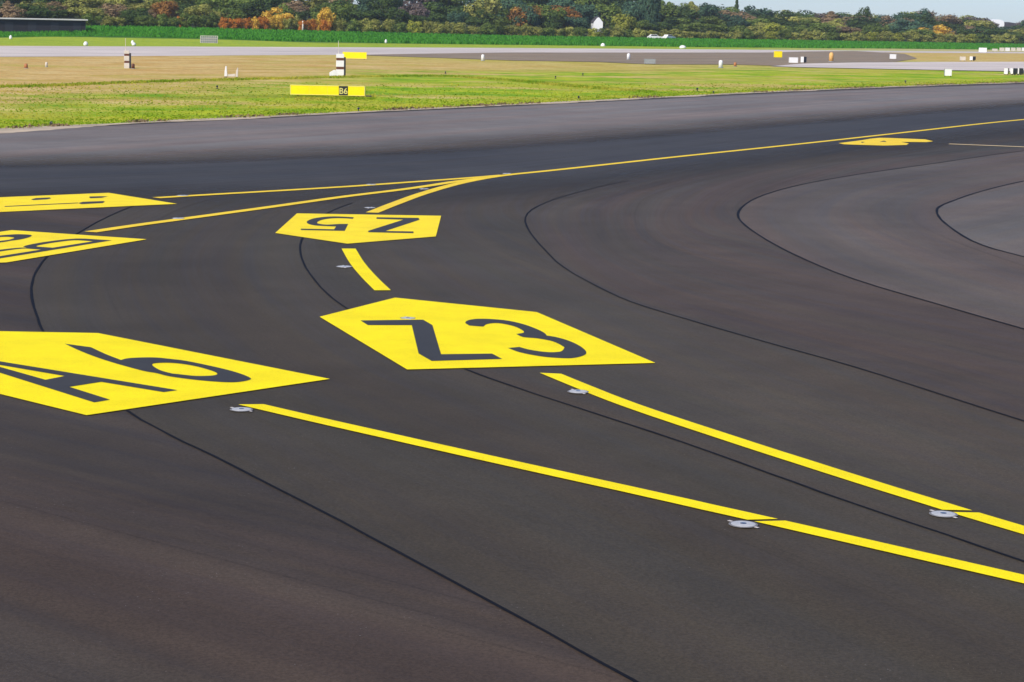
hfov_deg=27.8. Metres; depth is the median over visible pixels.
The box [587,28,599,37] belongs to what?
bush
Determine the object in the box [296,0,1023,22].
sky
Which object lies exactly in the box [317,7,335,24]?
broadleaf tree
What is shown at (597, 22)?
house
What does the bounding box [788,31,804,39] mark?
bush
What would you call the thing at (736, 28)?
broadleaf tree
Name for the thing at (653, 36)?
parked car
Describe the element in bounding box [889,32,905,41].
bush
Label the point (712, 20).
broadleaf tree
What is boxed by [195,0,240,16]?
broadleaf tree
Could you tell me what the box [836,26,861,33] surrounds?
broadleaf tree
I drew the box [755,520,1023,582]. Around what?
taxiway line
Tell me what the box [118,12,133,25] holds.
bush
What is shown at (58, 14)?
broadleaf tree
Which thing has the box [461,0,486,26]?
broadleaf tree
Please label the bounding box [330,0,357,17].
broadleaf tree
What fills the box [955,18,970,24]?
broadleaf tree
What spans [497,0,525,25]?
broadleaf tree
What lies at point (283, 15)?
broadleaf tree
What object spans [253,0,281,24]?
broadleaf tree
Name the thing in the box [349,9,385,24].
broadleaf tree
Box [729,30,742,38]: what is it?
bush
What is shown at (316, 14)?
broadleaf tree
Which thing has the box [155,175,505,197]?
taxiway line
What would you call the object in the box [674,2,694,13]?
broadleaf tree
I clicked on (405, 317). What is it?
inset light
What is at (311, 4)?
broadleaf tree
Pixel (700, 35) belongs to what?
bush
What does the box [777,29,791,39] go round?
bush
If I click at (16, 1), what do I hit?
broadleaf tree
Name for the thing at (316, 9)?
broadleaf tree
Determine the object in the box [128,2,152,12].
broadleaf tree
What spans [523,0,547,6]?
broadleaf tree
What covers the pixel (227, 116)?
weeds
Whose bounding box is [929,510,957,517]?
inset light
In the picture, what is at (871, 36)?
bush
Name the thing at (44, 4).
broadleaf tree
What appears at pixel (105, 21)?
bush
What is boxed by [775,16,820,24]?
broadleaf tree
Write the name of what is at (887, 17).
broadleaf tree
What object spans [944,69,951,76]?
marker board
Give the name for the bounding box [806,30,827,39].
bush
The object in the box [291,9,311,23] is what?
broadleaf tree
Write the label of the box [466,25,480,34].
bush
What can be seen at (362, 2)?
broadleaf tree
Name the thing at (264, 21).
bush
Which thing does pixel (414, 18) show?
broadleaf tree
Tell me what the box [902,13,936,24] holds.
broadleaf tree
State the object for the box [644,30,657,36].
bush
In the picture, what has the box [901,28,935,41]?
broadleaf tree
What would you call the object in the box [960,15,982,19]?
broadleaf tree
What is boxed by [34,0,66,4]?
broadleaf tree
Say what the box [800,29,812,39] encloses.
bush
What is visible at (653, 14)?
tree
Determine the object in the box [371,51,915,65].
taxiway
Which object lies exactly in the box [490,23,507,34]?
bush
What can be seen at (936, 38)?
bush
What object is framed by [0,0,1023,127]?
ground
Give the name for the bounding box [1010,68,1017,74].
marker board
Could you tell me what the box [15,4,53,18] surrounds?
broadleaf tree
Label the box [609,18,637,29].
broadleaf tree
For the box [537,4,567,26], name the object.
broadleaf tree
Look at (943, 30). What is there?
bush
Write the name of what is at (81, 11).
broadleaf tree
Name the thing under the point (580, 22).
broadleaf tree
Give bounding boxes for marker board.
[644,59,655,63]
[789,57,797,62]
[801,57,806,62]
[889,54,895,58]
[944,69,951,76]
[979,48,986,52]
[1004,68,1008,74]
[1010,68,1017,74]
[1017,68,1023,74]
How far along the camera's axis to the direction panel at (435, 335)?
33.20 m
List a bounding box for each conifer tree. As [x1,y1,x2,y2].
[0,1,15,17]
[734,0,738,9]
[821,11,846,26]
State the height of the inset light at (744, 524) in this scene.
0.013 m
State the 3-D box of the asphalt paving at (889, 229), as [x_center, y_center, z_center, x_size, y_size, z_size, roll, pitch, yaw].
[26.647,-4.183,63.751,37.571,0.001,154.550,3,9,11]
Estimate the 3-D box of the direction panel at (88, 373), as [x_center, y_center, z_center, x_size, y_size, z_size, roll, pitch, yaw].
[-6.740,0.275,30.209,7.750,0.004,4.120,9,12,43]
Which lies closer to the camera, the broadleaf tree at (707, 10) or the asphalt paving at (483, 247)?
the asphalt paving at (483, 247)
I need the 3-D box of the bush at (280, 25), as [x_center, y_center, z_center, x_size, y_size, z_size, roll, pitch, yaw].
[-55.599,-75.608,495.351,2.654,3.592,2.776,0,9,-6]
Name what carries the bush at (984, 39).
on the ground at (71, 69)
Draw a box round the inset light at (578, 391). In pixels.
[567,389,588,393]
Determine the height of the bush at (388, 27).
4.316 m
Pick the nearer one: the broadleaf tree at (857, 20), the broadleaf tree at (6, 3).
the broadleaf tree at (6, 3)
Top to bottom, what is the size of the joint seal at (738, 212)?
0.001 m
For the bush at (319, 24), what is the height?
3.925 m
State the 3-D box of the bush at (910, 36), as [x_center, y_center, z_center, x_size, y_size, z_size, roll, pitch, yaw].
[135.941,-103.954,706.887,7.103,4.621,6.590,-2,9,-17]
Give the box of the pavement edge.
[0,82,1023,133]
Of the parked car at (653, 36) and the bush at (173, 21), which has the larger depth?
the parked car at (653, 36)
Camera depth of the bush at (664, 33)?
605.38 m
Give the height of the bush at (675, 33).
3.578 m
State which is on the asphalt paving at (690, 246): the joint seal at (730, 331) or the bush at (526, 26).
the joint seal at (730, 331)
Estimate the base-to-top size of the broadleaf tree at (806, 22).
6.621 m
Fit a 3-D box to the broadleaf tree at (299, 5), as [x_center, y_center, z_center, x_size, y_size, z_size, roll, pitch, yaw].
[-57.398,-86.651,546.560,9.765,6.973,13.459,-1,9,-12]
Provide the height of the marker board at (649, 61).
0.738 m
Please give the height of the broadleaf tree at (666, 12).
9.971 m
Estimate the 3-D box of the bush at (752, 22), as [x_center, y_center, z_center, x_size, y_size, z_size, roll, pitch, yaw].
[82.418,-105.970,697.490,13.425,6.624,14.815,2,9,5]
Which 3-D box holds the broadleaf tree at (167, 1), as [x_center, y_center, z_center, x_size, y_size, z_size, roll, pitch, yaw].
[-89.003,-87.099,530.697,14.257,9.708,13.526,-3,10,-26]
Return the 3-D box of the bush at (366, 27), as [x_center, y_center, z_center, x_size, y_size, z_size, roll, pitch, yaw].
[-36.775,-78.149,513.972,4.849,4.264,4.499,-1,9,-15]
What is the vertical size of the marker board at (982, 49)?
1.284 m
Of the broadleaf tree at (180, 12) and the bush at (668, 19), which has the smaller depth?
the broadleaf tree at (180, 12)
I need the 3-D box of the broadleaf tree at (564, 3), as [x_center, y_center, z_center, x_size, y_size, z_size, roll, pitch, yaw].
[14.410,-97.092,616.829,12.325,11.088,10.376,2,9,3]
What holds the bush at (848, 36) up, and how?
on the ground at (71, 69)
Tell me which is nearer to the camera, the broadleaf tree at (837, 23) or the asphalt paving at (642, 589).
the asphalt paving at (642, 589)
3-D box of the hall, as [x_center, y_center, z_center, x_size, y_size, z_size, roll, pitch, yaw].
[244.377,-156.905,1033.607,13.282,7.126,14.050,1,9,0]
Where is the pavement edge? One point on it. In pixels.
(13, 130)
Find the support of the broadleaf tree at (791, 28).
on the ground at (71, 69)
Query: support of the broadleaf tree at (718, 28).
on the ground at (71, 69)
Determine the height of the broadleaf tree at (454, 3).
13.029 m
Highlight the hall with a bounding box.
[991,19,1015,26]
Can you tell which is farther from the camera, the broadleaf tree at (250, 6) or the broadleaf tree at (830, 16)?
the broadleaf tree at (830, 16)
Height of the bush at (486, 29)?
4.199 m
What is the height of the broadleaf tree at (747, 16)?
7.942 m
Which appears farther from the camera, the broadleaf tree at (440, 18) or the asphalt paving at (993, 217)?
the broadleaf tree at (440, 18)
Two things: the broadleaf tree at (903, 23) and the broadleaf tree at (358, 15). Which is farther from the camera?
the broadleaf tree at (903, 23)
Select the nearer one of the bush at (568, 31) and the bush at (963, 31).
the bush at (568, 31)
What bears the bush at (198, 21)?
on the ground at (71, 69)
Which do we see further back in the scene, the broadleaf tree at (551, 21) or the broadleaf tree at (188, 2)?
the broadleaf tree at (551, 21)
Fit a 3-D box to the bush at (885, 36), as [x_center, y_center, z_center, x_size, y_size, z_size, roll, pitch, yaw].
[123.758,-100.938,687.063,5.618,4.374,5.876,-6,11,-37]
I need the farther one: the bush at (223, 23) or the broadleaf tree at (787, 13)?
the broadleaf tree at (787, 13)
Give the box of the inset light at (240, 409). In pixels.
[230,407,252,411]
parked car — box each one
[647,34,662,38]
[663,35,675,38]
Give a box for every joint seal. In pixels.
[30,206,638,681]
[299,203,1023,561]
[524,181,1023,420]
[737,151,1023,328]
[935,181,1023,256]
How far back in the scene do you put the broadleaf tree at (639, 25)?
621.37 m
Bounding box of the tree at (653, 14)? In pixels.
[637,0,660,31]
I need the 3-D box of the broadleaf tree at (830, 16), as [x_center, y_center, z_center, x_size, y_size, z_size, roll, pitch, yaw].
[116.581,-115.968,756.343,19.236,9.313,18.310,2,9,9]
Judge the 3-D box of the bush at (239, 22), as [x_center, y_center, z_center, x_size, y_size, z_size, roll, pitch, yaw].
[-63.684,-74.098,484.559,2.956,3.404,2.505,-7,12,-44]
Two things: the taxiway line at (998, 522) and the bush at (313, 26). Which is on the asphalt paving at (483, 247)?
the taxiway line at (998, 522)
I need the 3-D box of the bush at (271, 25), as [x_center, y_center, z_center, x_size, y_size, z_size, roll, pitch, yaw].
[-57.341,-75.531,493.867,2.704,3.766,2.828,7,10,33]
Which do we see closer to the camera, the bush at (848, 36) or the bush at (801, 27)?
the bush at (848, 36)
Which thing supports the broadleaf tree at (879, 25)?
on the ground at (71, 69)
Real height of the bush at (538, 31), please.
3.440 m
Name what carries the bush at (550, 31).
on the ground at (71, 69)
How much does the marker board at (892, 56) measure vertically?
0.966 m
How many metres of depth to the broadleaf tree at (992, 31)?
791.65 m
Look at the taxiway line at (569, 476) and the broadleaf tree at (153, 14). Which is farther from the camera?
the broadleaf tree at (153, 14)
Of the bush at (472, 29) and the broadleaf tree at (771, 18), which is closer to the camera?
the bush at (472, 29)
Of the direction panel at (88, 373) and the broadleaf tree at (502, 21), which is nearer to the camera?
the direction panel at (88, 373)
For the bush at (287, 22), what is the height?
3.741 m
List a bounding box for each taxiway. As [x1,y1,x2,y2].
[0,83,1023,638]
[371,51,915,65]
[778,62,1023,70]
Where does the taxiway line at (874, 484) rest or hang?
on the asphalt paving at (483, 247)
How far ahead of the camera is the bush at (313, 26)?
499.47 m
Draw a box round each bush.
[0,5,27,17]
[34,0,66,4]
[81,13,102,25]
[98,15,114,25]
[111,17,124,26]
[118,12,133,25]
[133,16,145,26]
[142,15,157,26]
[153,14,170,26]
[164,16,179,27]
[177,12,194,27]
[192,13,207,27]
[204,12,220,27]
[218,16,229,28]
[227,18,237,27]
[236,17,245,28]
[244,17,252,28]
[251,16,259,29]
[257,15,269,29]
[266,17,277,29]
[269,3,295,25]
[275,18,284,29]
[282,18,291,29]
[292,14,300,29]
[298,19,309,29]
[307,18,317,30]
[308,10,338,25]
[315,18,320,30]
[319,19,332,30]
[330,18,336,30]
[335,19,346,31]
[343,19,362,31]
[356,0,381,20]
[357,18,373,32]
[369,18,384,32]
[380,19,396,32]
[392,21,406,33]
[405,20,422,32]
[421,20,433,33]
[429,21,444,33]
[442,21,455,33]
[453,22,467,33]
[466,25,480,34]
[477,22,496,34]
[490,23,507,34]
[504,24,524,35]
[519,23,533,35]
[531,26,542,35]
[541,27,554,36]
[553,28,563,36]
[561,26,575,35]
[574,27,587,36]
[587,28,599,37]
[598,28,609,36]
[605,26,624,37]
[611,11,636,33]
[623,29,633,37]
[631,28,646,37]
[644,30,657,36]
[654,29,670,36]
[663,16,704,32]
[667,28,684,37]
[682,31,695,38]
[694,31,709,38]
[706,30,718,38]
[715,32,732,38]
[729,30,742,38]
[741,28,754,38]
[745,30,765,39]
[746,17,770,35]
[764,31,779,39]
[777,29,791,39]
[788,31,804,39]
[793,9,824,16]
[794,25,815,36]
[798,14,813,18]
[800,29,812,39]
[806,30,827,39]
[824,31,839,40]
[837,32,853,40]
[852,31,867,40]
[865,31,879,40]
[877,31,892,41]
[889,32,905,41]
[902,30,919,41]
[916,34,932,41]
[919,24,954,40]
[931,32,942,41]
[940,33,954,42]
[949,27,977,40]
[954,33,966,42]
[964,34,978,42]
[968,26,1008,41]
[977,34,991,42]
[990,34,1001,43]
[1000,33,1016,43]
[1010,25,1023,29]
[1012,32,1023,43]
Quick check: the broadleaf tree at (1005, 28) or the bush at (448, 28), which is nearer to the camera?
the bush at (448, 28)
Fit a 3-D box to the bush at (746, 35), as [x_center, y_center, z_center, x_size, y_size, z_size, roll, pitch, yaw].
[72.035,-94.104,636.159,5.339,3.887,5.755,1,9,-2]
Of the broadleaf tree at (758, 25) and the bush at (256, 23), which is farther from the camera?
the broadleaf tree at (758, 25)
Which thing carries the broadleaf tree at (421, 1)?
on the ground at (71, 69)
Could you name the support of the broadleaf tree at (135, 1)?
on the ground at (71, 69)
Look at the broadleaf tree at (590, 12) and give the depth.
629.17 m
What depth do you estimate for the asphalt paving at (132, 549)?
18.57 m
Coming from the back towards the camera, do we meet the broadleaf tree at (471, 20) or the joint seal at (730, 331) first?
the broadleaf tree at (471, 20)
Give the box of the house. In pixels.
[591,16,602,31]
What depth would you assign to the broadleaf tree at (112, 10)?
478.79 m
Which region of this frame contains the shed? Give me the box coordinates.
[0,18,87,32]
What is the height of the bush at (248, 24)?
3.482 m
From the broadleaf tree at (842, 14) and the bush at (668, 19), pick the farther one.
the broadleaf tree at (842, 14)
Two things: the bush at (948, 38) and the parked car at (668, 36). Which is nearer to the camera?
the parked car at (668, 36)
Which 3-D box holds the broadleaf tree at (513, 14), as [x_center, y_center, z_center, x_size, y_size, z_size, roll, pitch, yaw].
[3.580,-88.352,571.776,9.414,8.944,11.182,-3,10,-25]
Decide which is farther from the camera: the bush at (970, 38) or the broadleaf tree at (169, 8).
the bush at (970, 38)
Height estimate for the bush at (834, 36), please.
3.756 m
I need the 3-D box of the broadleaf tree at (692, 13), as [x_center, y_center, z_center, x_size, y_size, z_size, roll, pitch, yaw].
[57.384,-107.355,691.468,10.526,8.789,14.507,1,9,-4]
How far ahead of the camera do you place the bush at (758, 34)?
637.86 m
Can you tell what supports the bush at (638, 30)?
on the ground at (71, 69)
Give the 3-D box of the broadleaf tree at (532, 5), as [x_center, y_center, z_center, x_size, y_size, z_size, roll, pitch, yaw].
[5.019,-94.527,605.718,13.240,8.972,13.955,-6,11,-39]
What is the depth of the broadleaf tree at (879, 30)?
709.57 m
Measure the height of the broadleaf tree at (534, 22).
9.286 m
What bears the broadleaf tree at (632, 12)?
on the ground at (71, 69)
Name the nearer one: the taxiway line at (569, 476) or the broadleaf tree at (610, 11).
the taxiway line at (569, 476)
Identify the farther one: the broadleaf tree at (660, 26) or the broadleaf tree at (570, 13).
the broadleaf tree at (660, 26)
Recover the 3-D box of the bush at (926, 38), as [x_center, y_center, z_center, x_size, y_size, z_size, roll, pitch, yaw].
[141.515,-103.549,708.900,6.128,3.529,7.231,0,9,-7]
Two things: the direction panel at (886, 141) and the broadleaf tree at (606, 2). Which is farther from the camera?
the broadleaf tree at (606, 2)
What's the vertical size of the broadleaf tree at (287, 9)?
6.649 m
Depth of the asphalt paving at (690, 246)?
41.03 m
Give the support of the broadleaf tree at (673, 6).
on the ground at (71, 69)
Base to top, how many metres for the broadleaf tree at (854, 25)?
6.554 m
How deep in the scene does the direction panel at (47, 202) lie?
55.92 m
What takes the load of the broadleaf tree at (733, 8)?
on the ground at (71, 69)
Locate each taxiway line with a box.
[85,176,499,231]
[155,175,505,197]
[239,404,776,519]
[342,249,389,289]
[368,119,1023,212]
[542,373,969,509]
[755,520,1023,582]
[955,512,1023,533]
[960,144,1022,146]
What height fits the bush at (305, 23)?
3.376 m
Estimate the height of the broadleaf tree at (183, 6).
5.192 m
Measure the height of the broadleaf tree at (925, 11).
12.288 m
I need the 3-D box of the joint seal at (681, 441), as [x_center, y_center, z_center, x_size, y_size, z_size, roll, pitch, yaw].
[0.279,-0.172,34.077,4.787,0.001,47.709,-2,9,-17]
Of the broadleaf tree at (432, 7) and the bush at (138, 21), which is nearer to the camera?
the bush at (138, 21)
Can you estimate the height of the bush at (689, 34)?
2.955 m
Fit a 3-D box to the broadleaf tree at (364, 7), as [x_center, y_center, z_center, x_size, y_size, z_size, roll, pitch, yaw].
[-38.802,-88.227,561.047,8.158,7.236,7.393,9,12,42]
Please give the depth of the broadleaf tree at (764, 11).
765.57 m
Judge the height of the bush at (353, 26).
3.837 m
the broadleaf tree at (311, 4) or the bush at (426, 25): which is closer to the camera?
the bush at (426, 25)
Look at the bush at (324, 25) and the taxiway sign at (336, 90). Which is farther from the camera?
the bush at (324, 25)
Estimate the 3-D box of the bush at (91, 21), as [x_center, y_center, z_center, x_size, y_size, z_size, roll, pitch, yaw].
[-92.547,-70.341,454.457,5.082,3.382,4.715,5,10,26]
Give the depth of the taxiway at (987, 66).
305.41 m
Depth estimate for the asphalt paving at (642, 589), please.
22.09 m
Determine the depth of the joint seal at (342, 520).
20.32 m
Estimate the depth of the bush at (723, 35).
621.26 m
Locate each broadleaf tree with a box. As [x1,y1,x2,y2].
[0,0,32,5]
[15,1,47,7]
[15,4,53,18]
[46,4,76,18]
[47,1,76,10]
[61,0,111,9]
[67,7,108,18]
[98,3,130,17]
[100,0,128,9]
[118,7,152,20]
[128,0,144,4]
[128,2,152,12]
[143,0,187,6]
[144,0,176,14]
[148,9,178,20]
[150,0,179,18]
[175,10,196,16]
[177,0,198,4]
[178,2,200,10]
[184,3,224,24]
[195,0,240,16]
[216,7,246,22]
[229,0,257,13]
[239,1,273,22]
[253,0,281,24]
[257,0,294,3]
[261,6,294,23]
[276,0,309,18]
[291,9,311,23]
[295,0,329,20]
[308,2,337,18]
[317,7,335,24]
[327,1,356,22]
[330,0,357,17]
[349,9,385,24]
[357,2,385,25]
[366,0,401,20]
[375,0,414,15]
[380,6,410,24]
[399,0,429,16]
[405,14,429,27]
[412,0,439,8]
[422,0,460,28]
[426,0,464,12]
[428,13,452,26]
[446,10,468,26]
[450,4,474,23]
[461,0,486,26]
[463,0,502,23]
[463,9,493,28]
[481,8,511,27]
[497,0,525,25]
[507,5,543,27]
[510,2,550,11]
[511,4,541,30]
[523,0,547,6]
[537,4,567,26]
[539,12,564,29]
[545,0,580,13]
[551,5,581,33]
[563,15,590,30]
[571,0,601,6]
[575,4,604,23]
[592,0,621,27]
[595,2,622,27]
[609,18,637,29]
[615,0,638,25]
[622,7,643,20]
[632,20,650,31]
[635,2,681,21]
[640,22,683,35]
[661,0,676,13]
[664,18,706,32]
[671,6,701,19]
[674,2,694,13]
[685,1,697,9]
[694,15,726,28]
[698,2,722,30]
[702,23,731,33]
[717,6,744,16]
[718,10,759,20]
[720,14,749,28]
[729,25,750,31]
[743,5,776,16]
[746,14,789,23]
[746,22,766,32]
[763,22,786,35]
[773,10,794,17]
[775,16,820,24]
[776,20,800,29]
[780,25,798,35]
[799,18,826,31]
[809,22,840,39]
[814,13,846,24]
[825,12,852,20]
[826,17,855,27]
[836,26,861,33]
[843,16,872,23]
[845,16,886,26]
[847,21,875,30]
[853,6,871,17]
[856,25,890,35]
[862,23,894,35]
[870,17,892,22]
[880,15,913,24]
[887,18,933,30]
[888,24,912,36]
[891,12,912,19]
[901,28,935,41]
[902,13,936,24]
[911,7,935,20]
[915,10,944,20]
[926,21,965,29]
[934,13,962,24]
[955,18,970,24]
[956,25,980,32]
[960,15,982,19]
[961,19,997,28]
[962,17,998,27]
[977,28,1004,34]
[993,27,1012,35]
[999,31,1023,42]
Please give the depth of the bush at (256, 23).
491.21 m
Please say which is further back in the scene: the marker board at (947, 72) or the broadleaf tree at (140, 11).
the broadleaf tree at (140, 11)
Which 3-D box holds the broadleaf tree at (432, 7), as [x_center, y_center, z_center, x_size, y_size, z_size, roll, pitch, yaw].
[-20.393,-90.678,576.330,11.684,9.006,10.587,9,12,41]
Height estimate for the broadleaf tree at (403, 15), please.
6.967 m
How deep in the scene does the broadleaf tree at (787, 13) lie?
793.01 m
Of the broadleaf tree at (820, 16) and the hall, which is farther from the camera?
the hall
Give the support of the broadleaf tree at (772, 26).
on the ground at (71, 69)
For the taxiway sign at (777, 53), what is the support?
on the taxiway at (753, 58)
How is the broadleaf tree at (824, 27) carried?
on the ground at (71, 69)
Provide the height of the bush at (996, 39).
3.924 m
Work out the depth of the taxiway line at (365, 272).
41.80 m
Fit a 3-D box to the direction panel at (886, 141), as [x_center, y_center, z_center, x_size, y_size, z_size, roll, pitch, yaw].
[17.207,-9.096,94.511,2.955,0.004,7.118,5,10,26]
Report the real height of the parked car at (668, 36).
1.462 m
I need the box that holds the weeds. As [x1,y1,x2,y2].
[5,81,1023,128]
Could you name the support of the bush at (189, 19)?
on the ground at (71, 69)
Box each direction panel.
[0,193,174,211]
[0,230,144,262]
[0,331,327,414]
[276,213,440,243]
[320,298,654,368]
[840,138,930,144]
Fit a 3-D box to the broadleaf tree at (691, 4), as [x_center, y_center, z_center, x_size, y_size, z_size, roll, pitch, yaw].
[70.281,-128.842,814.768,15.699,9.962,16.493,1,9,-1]
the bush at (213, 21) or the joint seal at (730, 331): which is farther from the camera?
the bush at (213, 21)
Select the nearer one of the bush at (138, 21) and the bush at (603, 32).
the bush at (138, 21)
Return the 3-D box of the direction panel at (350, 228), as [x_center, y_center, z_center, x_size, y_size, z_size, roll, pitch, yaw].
[-3.697,-2.754,50.383,3.816,0.004,7.286,1,9,0]
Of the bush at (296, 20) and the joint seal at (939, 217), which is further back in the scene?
the bush at (296, 20)
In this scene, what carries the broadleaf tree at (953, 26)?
on the ground at (71, 69)
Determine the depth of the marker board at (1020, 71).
256.46 m
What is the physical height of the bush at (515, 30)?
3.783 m
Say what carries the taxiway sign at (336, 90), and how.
on the ground at (71, 69)
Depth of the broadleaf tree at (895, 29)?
724.05 m
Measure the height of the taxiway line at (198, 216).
0.001 m
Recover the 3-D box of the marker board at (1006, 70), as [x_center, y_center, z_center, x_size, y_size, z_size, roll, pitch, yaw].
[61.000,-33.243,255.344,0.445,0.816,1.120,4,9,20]
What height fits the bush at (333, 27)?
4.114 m
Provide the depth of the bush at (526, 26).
563.02 m
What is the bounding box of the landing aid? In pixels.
[224,66,237,77]
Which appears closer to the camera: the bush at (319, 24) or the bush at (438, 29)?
the bush at (319, 24)
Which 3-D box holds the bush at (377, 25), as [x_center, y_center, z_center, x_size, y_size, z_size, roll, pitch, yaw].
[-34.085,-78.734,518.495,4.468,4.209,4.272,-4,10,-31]
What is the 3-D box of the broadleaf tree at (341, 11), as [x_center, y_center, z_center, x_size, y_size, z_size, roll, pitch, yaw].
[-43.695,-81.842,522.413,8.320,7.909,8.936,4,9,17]
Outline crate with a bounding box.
[200,36,217,42]
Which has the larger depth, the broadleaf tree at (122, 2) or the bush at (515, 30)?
the bush at (515, 30)
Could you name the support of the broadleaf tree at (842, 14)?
on the ground at (71, 69)
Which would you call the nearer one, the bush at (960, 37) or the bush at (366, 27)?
the bush at (366, 27)
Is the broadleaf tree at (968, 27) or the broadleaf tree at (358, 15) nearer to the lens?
the broadleaf tree at (358, 15)
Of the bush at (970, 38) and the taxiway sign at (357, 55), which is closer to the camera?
the taxiway sign at (357, 55)
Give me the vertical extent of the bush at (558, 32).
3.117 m
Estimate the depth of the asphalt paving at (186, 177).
74.01 m
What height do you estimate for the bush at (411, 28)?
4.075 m
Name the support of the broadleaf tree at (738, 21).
on the ground at (71, 69)
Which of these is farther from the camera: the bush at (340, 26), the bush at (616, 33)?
the bush at (616, 33)
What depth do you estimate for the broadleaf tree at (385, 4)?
558.56 m
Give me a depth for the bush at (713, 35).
619.44 m
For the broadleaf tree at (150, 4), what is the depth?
500.77 m
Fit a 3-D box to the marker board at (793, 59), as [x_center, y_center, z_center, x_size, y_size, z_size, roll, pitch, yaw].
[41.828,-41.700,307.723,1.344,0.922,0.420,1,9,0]
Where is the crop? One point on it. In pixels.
(300, 35)
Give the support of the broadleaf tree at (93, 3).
on the ground at (71, 69)
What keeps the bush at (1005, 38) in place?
on the ground at (71, 69)
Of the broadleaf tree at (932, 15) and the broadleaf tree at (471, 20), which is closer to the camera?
the broadleaf tree at (471, 20)
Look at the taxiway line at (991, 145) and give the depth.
93.13 m
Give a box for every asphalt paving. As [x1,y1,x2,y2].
[0,84,1023,158]
[0,104,1023,196]
[0,197,632,681]
[32,195,1023,681]
[301,175,1023,559]
[526,148,1023,420]
[739,151,1023,327]
[938,181,1023,256]
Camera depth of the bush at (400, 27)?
526.67 m
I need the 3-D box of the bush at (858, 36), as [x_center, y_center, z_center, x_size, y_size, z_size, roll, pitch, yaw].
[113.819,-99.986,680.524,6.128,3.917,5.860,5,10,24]
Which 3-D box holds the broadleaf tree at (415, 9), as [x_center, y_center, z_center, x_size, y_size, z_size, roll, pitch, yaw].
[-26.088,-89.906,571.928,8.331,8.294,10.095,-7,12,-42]
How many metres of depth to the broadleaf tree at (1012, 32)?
773.82 m
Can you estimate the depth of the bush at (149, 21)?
466.55 m
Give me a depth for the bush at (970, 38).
728.03 m
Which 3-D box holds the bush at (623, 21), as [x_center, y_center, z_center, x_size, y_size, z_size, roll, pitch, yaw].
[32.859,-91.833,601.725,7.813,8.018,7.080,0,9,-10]
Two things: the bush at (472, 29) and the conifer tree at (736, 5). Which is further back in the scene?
the conifer tree at (736, 5)
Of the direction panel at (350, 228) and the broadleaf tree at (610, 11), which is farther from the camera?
the broadleaf tree at (610, 11)
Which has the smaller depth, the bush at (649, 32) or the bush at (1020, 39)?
the bush at (649, 32)
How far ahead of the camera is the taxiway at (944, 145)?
87.09 m
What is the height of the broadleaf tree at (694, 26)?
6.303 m
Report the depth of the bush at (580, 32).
579.14 m
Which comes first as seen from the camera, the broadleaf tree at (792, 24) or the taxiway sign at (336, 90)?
the taxiway sign at (336, 90)
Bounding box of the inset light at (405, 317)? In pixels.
[400,316,414,318]
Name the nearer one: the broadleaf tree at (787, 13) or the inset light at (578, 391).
the inset light at (578, 391)
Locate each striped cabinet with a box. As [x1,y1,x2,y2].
[124,38,130,67]
[329,41,345,75]
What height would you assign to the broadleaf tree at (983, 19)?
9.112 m
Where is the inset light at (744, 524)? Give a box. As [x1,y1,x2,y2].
[727,520,758,527]
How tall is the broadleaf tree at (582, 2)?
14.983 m
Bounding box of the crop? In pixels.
[0,25,1023,49]
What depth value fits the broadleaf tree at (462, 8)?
589.13 m
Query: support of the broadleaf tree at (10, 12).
on the ground at (71, 69)
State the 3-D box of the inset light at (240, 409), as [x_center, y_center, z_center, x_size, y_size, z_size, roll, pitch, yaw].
[-3.488,0.875,26.687,0.300,0.013,0.307,0,9,-6]
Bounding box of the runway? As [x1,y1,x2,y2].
[0,46,1023,56]
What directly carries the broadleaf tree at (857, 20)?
on the ground at (71, 69)
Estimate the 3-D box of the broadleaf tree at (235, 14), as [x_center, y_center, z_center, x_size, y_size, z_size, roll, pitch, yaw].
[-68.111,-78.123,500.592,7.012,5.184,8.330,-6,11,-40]
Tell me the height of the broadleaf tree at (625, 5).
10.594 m
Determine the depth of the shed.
427.61 m
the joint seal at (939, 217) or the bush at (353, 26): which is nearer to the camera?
the joint seal at (939, 217)
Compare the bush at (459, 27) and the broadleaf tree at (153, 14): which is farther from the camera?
the bush at (459, 27)
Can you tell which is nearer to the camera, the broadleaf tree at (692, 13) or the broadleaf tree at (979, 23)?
the broadleaf tree at (692, 13)
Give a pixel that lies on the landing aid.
(231, 75)
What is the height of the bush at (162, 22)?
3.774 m
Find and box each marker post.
[718,60,722,67]
[828,52,833,61]
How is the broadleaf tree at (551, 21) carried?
on the ground at (71, 69)
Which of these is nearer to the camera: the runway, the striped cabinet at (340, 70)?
the striped cabinet at (340, 70)
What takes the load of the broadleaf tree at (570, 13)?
on the ground at (71, 69)
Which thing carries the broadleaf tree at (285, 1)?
on the ground at (71, 69)
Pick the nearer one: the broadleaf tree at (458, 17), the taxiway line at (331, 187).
the taxiway line at (331, 187)
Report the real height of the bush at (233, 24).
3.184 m
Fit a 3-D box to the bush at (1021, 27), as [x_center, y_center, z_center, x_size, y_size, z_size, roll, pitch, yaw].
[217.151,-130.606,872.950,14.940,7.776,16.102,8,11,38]
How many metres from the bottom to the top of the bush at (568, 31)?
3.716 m
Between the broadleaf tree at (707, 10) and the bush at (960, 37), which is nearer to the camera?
the broadleaf tree at (707, 10)
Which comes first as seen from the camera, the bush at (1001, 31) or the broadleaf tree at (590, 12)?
the broadleaf tree at (590, 12)
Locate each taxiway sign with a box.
[290,84,371,96]
[343,52,366,59]
[774,51,781,57]

